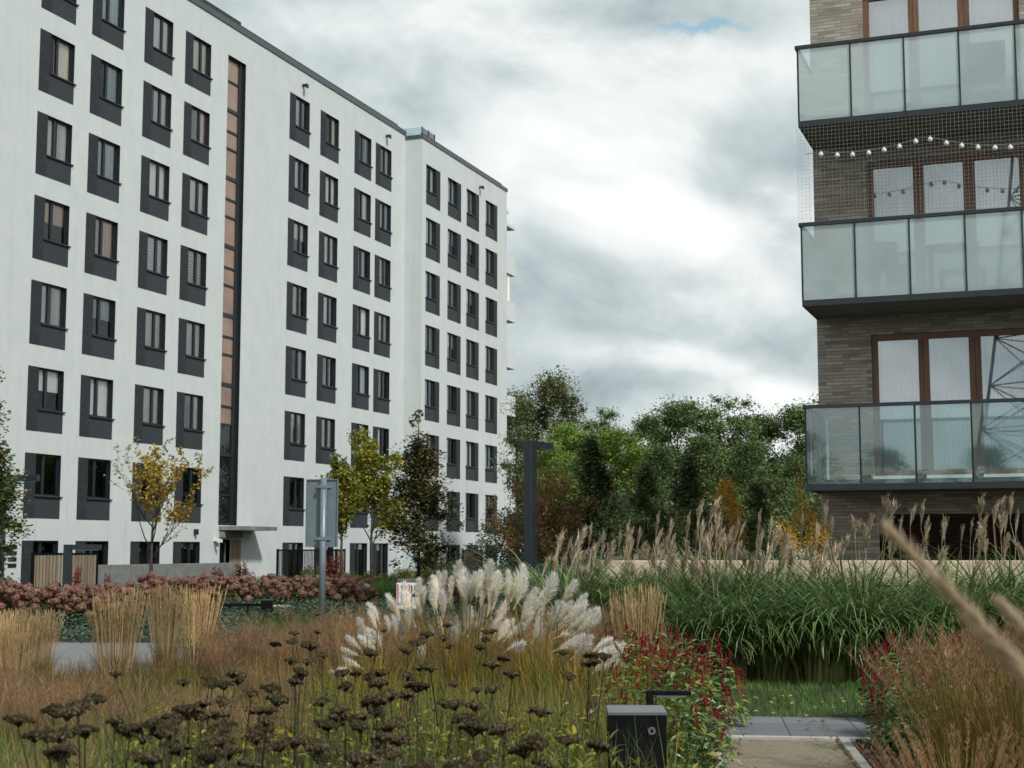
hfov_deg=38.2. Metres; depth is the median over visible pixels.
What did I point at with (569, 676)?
dried yarrow
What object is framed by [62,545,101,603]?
street lamp
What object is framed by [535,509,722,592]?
silver grass
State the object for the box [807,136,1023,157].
string lights
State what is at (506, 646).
switchgrass
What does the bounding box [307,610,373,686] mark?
switchgrass
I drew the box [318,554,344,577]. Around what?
garden shrub
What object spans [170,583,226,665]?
feather reed grass
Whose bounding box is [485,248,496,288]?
window
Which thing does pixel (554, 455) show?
woodland tree
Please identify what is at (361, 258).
window
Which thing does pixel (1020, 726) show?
fountain grass
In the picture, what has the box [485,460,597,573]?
tree
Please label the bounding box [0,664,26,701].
switchgrass
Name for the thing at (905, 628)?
silver grass
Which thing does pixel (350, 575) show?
hedge shrub
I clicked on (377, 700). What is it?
dried yarrow
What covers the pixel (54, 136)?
window
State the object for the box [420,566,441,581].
hedge shrub
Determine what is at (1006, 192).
window
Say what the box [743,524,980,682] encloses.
silver grass
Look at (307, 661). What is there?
dried yarrow
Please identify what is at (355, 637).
switchgrass
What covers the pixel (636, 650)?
knotweed
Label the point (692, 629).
silver grass
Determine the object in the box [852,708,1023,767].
fountain grass
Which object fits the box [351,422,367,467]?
window
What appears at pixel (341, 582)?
hydrangea
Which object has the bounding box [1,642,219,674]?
paved walk
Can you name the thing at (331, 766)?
dried yarrow
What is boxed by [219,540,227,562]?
entrance door
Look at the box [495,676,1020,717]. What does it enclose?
lawn
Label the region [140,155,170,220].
window
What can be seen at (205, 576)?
hydrangea
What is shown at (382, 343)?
window
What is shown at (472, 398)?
window
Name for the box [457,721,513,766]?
dried yarrow
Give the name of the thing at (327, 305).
window
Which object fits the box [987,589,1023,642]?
feather grass
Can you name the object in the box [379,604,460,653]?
switchgrass
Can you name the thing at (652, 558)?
silver grass
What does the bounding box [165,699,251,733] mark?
switchgrass
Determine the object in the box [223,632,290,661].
switchgrass
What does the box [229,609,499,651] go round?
meadow undergrowth
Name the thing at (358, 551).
window
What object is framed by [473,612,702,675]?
hedge undergrowth
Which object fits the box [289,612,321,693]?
dried yarrow
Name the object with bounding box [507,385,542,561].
woodland tree
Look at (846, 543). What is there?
silver grass
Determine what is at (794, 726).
paving
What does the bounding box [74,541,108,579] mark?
window
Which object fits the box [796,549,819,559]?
flowering shrub
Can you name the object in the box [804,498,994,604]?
silver grass
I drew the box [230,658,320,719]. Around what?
switchgrass
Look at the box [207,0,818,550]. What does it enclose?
sky
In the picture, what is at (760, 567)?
silver grass
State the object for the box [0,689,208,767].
corner grass
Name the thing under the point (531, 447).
street lamp
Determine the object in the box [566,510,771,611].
silver grass
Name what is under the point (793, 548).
silver grass
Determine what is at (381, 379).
window
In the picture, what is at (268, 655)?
switchgrass
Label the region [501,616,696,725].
pampas grass
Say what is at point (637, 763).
leafy herb
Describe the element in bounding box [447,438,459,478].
window
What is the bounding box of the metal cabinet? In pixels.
[606,705,666,767]
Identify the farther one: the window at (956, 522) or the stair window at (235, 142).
the stair window at (235, 142)
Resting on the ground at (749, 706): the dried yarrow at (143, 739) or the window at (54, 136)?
the dried yarrow at (143, 739)
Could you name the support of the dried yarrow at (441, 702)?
on the ground at (749, 706)
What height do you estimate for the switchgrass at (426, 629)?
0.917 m
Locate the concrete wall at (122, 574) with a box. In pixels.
[98,563,237,585]
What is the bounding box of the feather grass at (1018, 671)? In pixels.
[954,606,1023,690]
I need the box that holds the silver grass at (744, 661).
[606,533,829,681]
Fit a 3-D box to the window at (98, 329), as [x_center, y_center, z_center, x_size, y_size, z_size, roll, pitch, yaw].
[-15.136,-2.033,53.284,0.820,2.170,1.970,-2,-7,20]
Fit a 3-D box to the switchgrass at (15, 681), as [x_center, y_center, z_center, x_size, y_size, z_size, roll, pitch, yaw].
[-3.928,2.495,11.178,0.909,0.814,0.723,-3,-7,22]
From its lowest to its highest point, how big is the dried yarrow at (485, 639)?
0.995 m
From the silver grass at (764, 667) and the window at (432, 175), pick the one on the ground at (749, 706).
the silver grass at (764, 667)
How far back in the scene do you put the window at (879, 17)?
25.43 m
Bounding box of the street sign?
[305,478,338,623]
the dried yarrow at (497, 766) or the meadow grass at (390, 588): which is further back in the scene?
the meadow grass at (390, 588)
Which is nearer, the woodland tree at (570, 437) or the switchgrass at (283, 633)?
the switchgrass at (283, 633)
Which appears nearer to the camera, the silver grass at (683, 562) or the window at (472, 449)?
the silver grass at (683, 562)
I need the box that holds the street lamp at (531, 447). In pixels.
[524,440,553,586]
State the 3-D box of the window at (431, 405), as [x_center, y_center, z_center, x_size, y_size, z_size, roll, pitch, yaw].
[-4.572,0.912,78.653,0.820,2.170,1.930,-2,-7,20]
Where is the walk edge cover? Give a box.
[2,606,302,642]
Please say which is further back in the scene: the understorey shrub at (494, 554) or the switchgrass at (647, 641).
the understorey shrub at (494, 554)
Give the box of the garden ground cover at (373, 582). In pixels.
[3,578,454,605]
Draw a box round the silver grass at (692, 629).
[593,562,783,680]
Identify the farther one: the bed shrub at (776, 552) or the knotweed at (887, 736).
the bed shrub at (776, 552)
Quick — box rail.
[210,603,265,621]
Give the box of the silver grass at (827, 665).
[719,553,920,683]
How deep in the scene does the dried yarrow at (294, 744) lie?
5.37 m
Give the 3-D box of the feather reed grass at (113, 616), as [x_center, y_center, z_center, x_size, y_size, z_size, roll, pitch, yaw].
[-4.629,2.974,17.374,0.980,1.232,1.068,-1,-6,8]
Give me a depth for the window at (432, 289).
79.53 m
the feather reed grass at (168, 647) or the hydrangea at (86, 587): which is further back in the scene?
the hydrangea at (86, 587)
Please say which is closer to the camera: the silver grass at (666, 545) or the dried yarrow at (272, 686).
the dried yarrow at (272, 686)
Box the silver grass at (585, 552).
[488,523,636,604]
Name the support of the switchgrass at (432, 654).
on the ground at (749, 706)
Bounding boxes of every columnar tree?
[0,370,34,580]
[560,434,632,566]
[622,459,672,559]
[667,453,715,555]
[741,478,778,553]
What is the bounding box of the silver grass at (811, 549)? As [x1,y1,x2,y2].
[733,537,902,620]
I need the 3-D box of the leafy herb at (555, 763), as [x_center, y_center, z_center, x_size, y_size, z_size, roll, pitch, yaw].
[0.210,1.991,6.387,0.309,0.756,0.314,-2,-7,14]
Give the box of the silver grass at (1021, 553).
[934,537,1023,653]
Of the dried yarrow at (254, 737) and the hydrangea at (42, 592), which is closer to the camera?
the dried yarrow at (254, 737)
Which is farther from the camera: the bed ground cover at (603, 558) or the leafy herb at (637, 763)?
the bed ground cover at (603, 558)
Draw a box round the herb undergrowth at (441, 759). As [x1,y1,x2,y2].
[104,699,598,767]
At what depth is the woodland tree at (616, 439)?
59.53 m
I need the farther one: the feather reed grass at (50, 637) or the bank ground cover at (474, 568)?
the bank ground cover at (474, 568)
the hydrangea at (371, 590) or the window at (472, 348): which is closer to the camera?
the hydrangea at (371, 590)
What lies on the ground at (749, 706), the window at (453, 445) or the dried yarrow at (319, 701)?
the dried yarrow at (319, 701)
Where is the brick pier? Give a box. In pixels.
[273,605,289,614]
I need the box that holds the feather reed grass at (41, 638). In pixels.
[5,608,54,680]
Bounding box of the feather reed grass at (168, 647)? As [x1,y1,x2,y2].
[141,582,192,669]
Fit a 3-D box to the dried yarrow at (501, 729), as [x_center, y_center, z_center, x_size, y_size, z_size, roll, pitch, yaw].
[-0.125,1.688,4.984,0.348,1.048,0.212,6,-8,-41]
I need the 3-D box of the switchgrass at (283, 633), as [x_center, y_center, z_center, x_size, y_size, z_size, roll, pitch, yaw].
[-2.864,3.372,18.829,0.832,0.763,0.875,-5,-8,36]
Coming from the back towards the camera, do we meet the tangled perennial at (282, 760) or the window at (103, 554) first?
the window at (103, 554)
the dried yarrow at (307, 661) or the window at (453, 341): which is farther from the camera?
the window at (453, 341)
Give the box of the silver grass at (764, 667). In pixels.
[666,540,872,681]
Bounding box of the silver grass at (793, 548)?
[707,511,877,603]
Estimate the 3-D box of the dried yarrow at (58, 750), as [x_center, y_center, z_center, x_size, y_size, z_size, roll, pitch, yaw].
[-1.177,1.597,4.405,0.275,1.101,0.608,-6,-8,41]
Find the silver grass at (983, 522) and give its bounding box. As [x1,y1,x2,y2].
[835,490,1023,609]
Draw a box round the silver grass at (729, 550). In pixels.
[630,527,800,597]
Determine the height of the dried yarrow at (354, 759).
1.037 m
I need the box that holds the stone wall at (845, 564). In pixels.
[600,560,1023,610]
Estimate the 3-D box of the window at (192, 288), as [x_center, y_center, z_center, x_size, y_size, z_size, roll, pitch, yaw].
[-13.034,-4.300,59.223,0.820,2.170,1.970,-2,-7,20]
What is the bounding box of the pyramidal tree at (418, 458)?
[364,409,472,577]
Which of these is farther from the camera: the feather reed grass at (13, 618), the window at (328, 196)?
the window at (328, 196)
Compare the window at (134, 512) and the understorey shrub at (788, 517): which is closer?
the understorey shrub at (788, 517)
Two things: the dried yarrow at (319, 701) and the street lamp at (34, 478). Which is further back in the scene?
the street lamp at (34, 478)
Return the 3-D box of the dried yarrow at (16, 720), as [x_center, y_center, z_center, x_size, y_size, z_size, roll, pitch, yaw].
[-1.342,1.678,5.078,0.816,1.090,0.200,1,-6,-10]
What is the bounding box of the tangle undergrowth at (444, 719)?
[0,645,785,767]
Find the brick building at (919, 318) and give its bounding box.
[794,0,1023,585]
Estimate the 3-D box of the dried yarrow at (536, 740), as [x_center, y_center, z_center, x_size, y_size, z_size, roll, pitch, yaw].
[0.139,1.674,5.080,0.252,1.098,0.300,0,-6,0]
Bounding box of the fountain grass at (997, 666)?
[960,617,1023,737]
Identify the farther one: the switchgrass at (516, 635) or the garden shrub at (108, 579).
the garden shrub at (108, 579)
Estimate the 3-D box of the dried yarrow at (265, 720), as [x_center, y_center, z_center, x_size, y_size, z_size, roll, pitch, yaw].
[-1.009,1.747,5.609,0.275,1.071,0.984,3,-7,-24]
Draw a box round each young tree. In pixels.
[104,437,213,585]
[315,450,376,577]
[329,426,409,585]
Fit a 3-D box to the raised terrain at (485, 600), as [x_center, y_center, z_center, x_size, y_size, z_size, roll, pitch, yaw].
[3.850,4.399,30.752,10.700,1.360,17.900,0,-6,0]
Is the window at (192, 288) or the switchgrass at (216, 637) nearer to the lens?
the switchgrass at (216, 637)
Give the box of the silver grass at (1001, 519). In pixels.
[906,494,1023,602]
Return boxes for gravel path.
[721,739,856,767]
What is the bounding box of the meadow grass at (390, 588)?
[233,577,454,608]
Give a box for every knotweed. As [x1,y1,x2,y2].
[578,623,660,693]
[581,665,680,752]
[596,636,701,728]
[612,623,709,702]
[632,647,743,750]
[653,634,754,726]
[653,675,742,767]
[854,630,946,722]
[862,641,967,742]
[865,677,943,755]
[915,633,1002,709]
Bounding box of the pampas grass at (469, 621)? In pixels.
[384,558,547,701]
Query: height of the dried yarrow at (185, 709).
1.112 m
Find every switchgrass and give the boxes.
[0,662,42,715]
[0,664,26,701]
[0,665,88,756]
[0,666,33,694]
[0,666,102,758]
[0,677,43,766]
[0,678,31,756]
[0,679,44,733]
[0,726,44,767]
[0,732,123,767]
[0,742,119,767]
[17,753,135,767]
[21,669,157,763]
[21,692,138,762]
[26,657,127,721]
[47,675,129,714]
[110,687,198,757]
[124,688,248,767]
[130,715,211,767]
[149,680,244,712]
[151,690,250,717]
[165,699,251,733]
[183,692,302,757]
[186,609,281,694]
[192,646,281,679]
[192,700,285,725]
[198,620,268,662]
[198,695,299,762]
[212,637,284,679]
[216,698,325,765]
[218,652,325,726]
[222,615,302,682]
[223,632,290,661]
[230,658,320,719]
[261,621,313,672]
[262,628,328,682]
[274,629,326,674]
[276,601,351,683]
[305,618,380,682]
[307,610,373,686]
[310,614,394,692]
[312,617,384,656]
[325,629,407,677]
[327,620,393,666]
[334,599,430,684]
[353,601,418,633]
[354,608,415,643]
[376,621,429,667]
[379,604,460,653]
[383,629,453,680]
[395,615,459,667]
[398,634,471,691]
[406,632,479,677]
[437,610,509,677]
[464,621,544,683]
[476,607,556,678]
[492,604,570,685]
[511,602,604,666]
[529,615,616,690]
[535,599,605,671]
[589,626,684,668]
[591,619,675,675]
[605,640,684,684]
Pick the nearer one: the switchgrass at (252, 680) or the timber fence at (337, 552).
the switchgrass at (252, 680)
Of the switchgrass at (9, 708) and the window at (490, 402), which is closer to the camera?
the switchgrass at (9, 708)
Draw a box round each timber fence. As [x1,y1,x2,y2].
[30,552,98,588]
[335,549,345,572]
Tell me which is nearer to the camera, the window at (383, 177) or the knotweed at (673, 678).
the knotweed at (673, 678)
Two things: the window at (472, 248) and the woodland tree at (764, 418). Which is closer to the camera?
the woodland tree at (764, 418)
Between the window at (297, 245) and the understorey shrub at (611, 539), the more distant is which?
the window at (297, 245)
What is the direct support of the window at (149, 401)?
in the apartment building at (262, 276)
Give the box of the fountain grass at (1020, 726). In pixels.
[886,614,1023,767]
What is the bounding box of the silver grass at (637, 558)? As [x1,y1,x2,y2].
[559,551,643,589]
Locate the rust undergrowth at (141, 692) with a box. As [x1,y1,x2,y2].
[1,665,290,767]
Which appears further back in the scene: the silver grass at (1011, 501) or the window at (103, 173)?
the window at (103, 173)
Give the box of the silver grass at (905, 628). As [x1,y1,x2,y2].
[836,556,1002,682]
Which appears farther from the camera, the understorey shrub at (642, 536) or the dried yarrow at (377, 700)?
the understorey shrub at (642, 536)
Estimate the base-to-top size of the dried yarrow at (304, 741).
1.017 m
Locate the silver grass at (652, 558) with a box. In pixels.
[572,545,730,640]
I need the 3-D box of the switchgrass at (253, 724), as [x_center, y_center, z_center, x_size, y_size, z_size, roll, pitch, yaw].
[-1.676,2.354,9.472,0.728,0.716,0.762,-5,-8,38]
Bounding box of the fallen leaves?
[743,695,874,715]
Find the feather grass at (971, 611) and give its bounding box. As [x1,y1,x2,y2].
[873,511,1023,669]
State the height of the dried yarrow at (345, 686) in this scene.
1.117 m
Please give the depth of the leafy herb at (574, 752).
6.76 m
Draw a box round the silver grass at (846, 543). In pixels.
[741,532,914,605]
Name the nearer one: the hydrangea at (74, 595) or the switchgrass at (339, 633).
the switchgrass at (339, 633)
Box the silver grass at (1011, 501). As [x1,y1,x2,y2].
[944,495,1023,598]
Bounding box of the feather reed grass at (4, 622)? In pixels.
[0,610,13,670]
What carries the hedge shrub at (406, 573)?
on the ground at (749, 706)
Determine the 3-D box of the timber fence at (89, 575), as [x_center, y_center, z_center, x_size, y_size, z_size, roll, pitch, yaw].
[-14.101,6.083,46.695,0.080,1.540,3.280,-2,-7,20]
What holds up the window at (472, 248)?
in the apartment building at (262, 276)
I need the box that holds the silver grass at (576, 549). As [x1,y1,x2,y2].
[453,523,669,642]
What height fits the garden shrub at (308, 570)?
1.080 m
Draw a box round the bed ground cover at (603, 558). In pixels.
[566,550,845,570]
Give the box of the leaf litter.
[721,718,859,767]
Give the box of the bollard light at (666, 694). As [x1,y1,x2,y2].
[646,690,690,704]
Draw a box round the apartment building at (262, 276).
[0,0,514,586]
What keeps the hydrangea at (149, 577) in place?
on the ground at (749, 706)
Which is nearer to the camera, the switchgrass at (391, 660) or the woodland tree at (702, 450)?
the switchgrass at (391, 660)
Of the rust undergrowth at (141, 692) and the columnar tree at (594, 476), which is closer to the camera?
the rust undergrowth at (141, 692)
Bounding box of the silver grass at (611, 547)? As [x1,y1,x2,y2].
[507,538,678,622]
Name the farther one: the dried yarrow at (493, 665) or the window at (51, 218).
the window at (51, 218)
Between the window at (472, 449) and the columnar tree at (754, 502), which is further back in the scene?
the window at (472, 449)
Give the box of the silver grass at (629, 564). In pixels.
[503,520,679,630]
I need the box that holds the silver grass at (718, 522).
[623,497,819,609]
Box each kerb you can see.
[520,732,913,742]
[711,737,722,767]
[837,737,871,767]
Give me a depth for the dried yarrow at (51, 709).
5.84 m
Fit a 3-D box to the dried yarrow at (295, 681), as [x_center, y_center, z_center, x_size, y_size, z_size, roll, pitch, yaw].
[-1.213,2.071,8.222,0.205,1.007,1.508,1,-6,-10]
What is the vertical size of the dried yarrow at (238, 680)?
1.012 m
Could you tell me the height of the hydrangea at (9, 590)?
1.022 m
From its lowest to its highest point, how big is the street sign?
2.980 m
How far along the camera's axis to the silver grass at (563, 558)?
22.94 m
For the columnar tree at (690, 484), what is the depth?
35.84 m
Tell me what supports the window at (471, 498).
in the apartment building at (262, 276)
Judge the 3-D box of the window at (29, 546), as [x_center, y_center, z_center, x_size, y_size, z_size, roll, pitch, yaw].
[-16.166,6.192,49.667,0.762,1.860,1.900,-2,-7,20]
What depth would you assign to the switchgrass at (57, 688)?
10.07 m
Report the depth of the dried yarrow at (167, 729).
4.49 m
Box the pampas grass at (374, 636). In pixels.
[279,601,475,717]
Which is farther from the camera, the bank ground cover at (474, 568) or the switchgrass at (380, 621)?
the bank ground cover at (474, 568)
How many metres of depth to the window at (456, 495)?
81.13 m
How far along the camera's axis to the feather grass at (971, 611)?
1.86 m
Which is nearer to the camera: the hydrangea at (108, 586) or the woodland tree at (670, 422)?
the hydrangea at (108, 586)
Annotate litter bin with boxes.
[260,599,273,617]
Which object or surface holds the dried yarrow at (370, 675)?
on the ground at (749, 706)
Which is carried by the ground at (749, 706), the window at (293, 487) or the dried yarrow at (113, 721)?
the dried yarrow at (113, 721)
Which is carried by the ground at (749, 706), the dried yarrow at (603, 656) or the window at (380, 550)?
the dried yarrow at (603, 656)
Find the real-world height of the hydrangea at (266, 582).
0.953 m
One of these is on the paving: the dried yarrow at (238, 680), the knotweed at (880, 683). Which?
the knotweed at (880, 683)
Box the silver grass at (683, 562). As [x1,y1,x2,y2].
[598,517,765,605]
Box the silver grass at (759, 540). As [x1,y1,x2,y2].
[691,525,865,600]
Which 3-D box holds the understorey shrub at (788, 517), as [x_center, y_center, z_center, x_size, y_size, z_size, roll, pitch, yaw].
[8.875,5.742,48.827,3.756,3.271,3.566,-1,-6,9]
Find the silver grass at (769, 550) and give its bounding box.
[670,542,852,620]
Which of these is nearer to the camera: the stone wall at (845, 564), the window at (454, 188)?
the stone wall at (845, 564)
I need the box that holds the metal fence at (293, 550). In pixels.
[276,549,334,578]
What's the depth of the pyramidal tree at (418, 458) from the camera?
45.55 m
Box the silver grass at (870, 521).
[741,493,948,611]
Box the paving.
[525,716,900,740]
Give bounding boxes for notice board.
[396,583,417,620]
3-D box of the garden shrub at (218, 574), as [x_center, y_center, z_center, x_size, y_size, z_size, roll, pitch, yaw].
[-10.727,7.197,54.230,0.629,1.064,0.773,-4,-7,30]
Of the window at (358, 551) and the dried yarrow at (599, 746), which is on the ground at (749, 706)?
the dried yarrow at (599, 746)
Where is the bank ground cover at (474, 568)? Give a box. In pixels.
[458,559,587,621]
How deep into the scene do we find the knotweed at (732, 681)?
13.67 m
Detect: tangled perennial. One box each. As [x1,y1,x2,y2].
[131,736,202,767]
[254,747,304,767]
[276,717,342,767]
[300,687,365,716]
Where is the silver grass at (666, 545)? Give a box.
[576,533,746,636]
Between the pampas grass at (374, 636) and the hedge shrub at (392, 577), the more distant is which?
the hedge shrub at (392, 577)
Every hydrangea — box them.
[0,578,32,608]
[0,580,19,619]
[0,581,47,622]
[5,586,64,607]
[13,584,76,623]
[37,581,88,606]
[46,586,111,628]
[58,584,122,611]
[75,581,144,628]
[103,586,155,617]
[122,571,169,603]
[137,574,180,597]
[157,577,211,601]
[179,572,221,601]
[190,578,228,597]
[193,575,245,606]
[211,574,266,598]
[227,576,263,589]
[231,577,285,610]
[251,573,292,603]
[274,575,318,610]
[290,574,331,609]
[310,577,366,610]
[331,572,379,607]
[424,584,463,611]
[445,583,468,603]
[448,589,469,605]
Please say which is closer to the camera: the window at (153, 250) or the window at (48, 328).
the window at (48, 328)
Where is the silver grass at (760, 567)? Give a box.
[657,507,825,599]
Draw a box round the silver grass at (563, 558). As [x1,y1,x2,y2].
[498,549,593,613]
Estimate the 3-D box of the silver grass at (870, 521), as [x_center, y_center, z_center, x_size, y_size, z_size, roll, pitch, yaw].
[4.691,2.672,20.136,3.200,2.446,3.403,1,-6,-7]
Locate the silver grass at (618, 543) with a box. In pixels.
[536,529,634,583]
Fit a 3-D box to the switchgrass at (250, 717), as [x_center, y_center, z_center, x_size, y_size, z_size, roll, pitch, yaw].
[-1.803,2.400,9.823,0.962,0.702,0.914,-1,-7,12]
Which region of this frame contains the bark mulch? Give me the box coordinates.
[676,738,955,767]
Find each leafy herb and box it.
[548,758,587,767]
[563,725,618,767]
[600,740,643,767]
[628,757,669,767]
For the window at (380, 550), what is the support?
in the apartment building at (262, 276)
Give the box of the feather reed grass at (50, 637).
[15,609,68,678]
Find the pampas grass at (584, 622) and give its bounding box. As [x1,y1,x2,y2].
[451,562,633,715]
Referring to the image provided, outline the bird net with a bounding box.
[796,106,1023,222]
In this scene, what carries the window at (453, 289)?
in the apartment building at (262, 276)
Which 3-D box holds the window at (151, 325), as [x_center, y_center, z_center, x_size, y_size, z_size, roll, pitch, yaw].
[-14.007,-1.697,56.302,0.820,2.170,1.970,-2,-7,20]
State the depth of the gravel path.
11.85 m
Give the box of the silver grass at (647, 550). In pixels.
[567,540,701,581]
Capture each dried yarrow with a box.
[3,713,243,767]
[21,698,162,767]
[34,716,180,767]
[40,702,187,767]
[42,742,220,767]
[45,703,204,767]
[52,707,235,767]
[53,727,72,767]
[69,714,143,767]
[83,692,350,767]
[109,670,246,752]
[126,733,234,767]
[134,718,164,767]
[157,692,288,767]
[169,743,192,767]
[177,678,212,767]
[189,706,276,767]
[190,754,214,765]
[206,695,230,767]
[208,717,238,767]
[214,669,258,764]
[220,718,403,767]
[231,669,362,763]
[233,751,383,767]
[241,751,367,767]
[244,719,412,767]
[260,667,307,767]
[269,638,350,767]
[283,722,369,767]
[284,656,308,767]
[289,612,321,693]
[297,735,323,767]
[301,640,431,767]
[303,641,329,758]
[305,739,480,767]
[309,692,394,766]
[312,696,383,765]
[313,716,552,767]
[318,681,479,766]
[323,764,346,767]
[325,681,370,766]
[329,716,349,766]
[343,746,434,767]
[347,699,446,767]
[362,668,388,747]
[364,639,425,754]
[367,731,544,767]
[368,677,486,765]
[377,629,425,721]
[382,688,468,767]
[400,737,610,767]
[403,672,499,767]
[420,630,454,749]
[423,622,453,753]
[443,725,511,767]
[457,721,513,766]
[470,672,576,764]
[470,748,491,766]
[474,629,498,737]
[482,654,519,763]
[487,763,506,767]
[507,740,540,767]
[523,706,580,767]
[556,650,611,759]
[582,652,601,766]
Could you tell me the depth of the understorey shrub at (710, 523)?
45.72 m
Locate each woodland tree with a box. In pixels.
[487,365,600,530]
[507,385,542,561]
[519,436,578,557]
[537,419,615,556]
[561,406,627,512]
[564,424,660,561]
[605,408,682,510]
[607,394,735,523]
[612,440,702,550]
[656,431,748,549]
[669,394,780,505]
[708,435,804,549]
[727,398,820,534]
[738,407,802,477]
[760,393,818,509]
[766,449,821,553]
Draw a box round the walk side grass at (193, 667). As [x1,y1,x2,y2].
[0,646,329,704]
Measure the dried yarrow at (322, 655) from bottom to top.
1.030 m
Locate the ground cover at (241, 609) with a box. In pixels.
[120,594,494,631]
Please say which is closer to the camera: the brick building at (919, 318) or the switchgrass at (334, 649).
the switchgrass at (334, 649)
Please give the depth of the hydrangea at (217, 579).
39.00 m
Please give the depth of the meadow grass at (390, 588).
41.32 m
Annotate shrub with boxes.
[72,566,81,584]
[104,573,110,583]
[210,566,223,577]
[230,561,255,577]
[300,564,318,577]
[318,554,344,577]
[330,572,352,578]
[363,571,385,583]
[381,572,394,583]
[395,567,414,578]
[408,568,423,578]
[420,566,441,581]
[436,559,464,570]
[439,506,567,579]
[445,565,461,579]
[462,549,482,568]
[467,495,554,574]
[480,498,578,564]
[518,466,632,563]
[520,517,624,563]
[553,489,650,565]
[596,470,683,553]
[616,515,685,554]
[621,492,721,556]
[651,462,773,554]
[658,506,769,557]
[676,544,715,559]
[693,492,781,550]
[707,472,748,558]
[723,551,758,559]
[732,466,820,548]
[745,538,780,558]
[760,509,821,556]
[762,492,821,554]
[763,545,779,559]
[775,474,833,559]
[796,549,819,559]
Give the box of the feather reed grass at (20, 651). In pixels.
[0,620,39,686]
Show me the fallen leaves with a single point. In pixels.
(800, 703)
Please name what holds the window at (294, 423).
in the apartment building at (262, 276)
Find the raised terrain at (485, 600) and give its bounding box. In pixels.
[468,569,599,623]
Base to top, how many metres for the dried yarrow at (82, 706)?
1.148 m
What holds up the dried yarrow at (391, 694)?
on the ground at (749, 706)
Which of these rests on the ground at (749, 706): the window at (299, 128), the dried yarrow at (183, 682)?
the dried yarrow at (183, 682)
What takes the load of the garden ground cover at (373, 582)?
on the ground at (749, 706)
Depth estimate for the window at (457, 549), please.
80.87 m
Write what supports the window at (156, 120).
in the apartment building at (262, 276)
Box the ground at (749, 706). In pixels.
[21,552,999,767]
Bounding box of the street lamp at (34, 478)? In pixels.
[0,475,39,579]
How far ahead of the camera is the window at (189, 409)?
58.77 m
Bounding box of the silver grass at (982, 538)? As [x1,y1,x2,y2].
[880,523,1023,677]
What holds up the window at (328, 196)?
in the apartment building at (262, 276)
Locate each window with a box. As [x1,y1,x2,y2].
[20,540,57,586]
[23,452,62,518]
[26,365,65,433]
[29,279,67,349]
[32,194,70,266]
[35,111,73,185]
[38,28,76,104]
[41,0,78,24]
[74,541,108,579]
[76,457,112,519]
[79,375,114,439]
[82,293,116,359]
[84,212,119,280]
[87,133,121,202]
[90,54,123,125]
[92,0,126,49]
[130,541,159,563]
[131,462,161,521]
[133,384,165,445]
[136,307,167,369]
[138,230,168,294]
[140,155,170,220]
[142,81,172,147]
[144,7,174,75]
[173,542,199,563]
[174,467,202,522]
[176,392,204,449]
[177,318,206,377]
[179,245,207,305]
[181,172,209,234]
[183,101,211,165]
[185,30,212,95]
[218,54,245,525]
[282,543,302,577]
[283,476,305,525]
[284,411,306,461]
[285,346,307,397]
[286,281,308,334]
[287,217,309,271]
[288,154,310,209]
[289,92,311,147]
[314,547,332,575]
[316,354,337,403]
[316,416,336,464]
[317,292,337,342]
[318,231,338,282]
[319,170,339,222]
[320,110,340,163]
[349,543,366,576]
[350,501,368,527]
[351,363,370,409]
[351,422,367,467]
[352,304,370,351]
[353,245,371,294]
[354,130,372,180]
[354,187,372,237]
[373,368,390,413]
[373,426,389,470]
[373,491,387,527]
[373,543,387,577]
[374,255,391,301]
[374,311,391,357]
[375,142,392,191]
[375,198,392,246]
[424,379,438,422]
[424,434,438,476]
[424,489,438,530]
[424,547,437,570]
[425,271,439,315]
[425,324,439,368]
[426,164,440,210]
[426,217,439,262]
[446,491,459,531]
[446,545,459,568]
[447,229,460,272]
[447,280,460,323]
[447,332,460,374]
[447,385,459,426]
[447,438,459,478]
[448,177,460,221]
[465,493,477,531]
[466,189,478,231]
[466,238,478,280]
[466,288,478,330]
[466,339,478,379]
[466,390,478,430]
[466,441,478,480]
[485,200,496,241]
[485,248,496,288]
[485,296,496,336]
[485,345,496,385]
[485,395,496,433]
[485,445,496,482]
[485,495,496,531]
[862,0,1018,37]
[866,149,1023,217]
[871,327,1023,478]
[880,513,1023,585]
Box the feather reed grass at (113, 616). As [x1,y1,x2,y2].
[79,586,149,688]
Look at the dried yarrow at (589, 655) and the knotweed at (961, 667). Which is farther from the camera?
the knotweed at (961, 667)
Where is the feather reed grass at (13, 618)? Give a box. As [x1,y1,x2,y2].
[0,608,21,672]
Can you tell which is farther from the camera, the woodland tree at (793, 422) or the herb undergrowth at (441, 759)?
the woodland tree at (793, 422)
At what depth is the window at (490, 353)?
87.24 m
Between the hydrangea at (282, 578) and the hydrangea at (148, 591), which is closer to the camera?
the hydrangea at (148, 591)
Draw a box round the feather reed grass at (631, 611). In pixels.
[599,582,666,658]

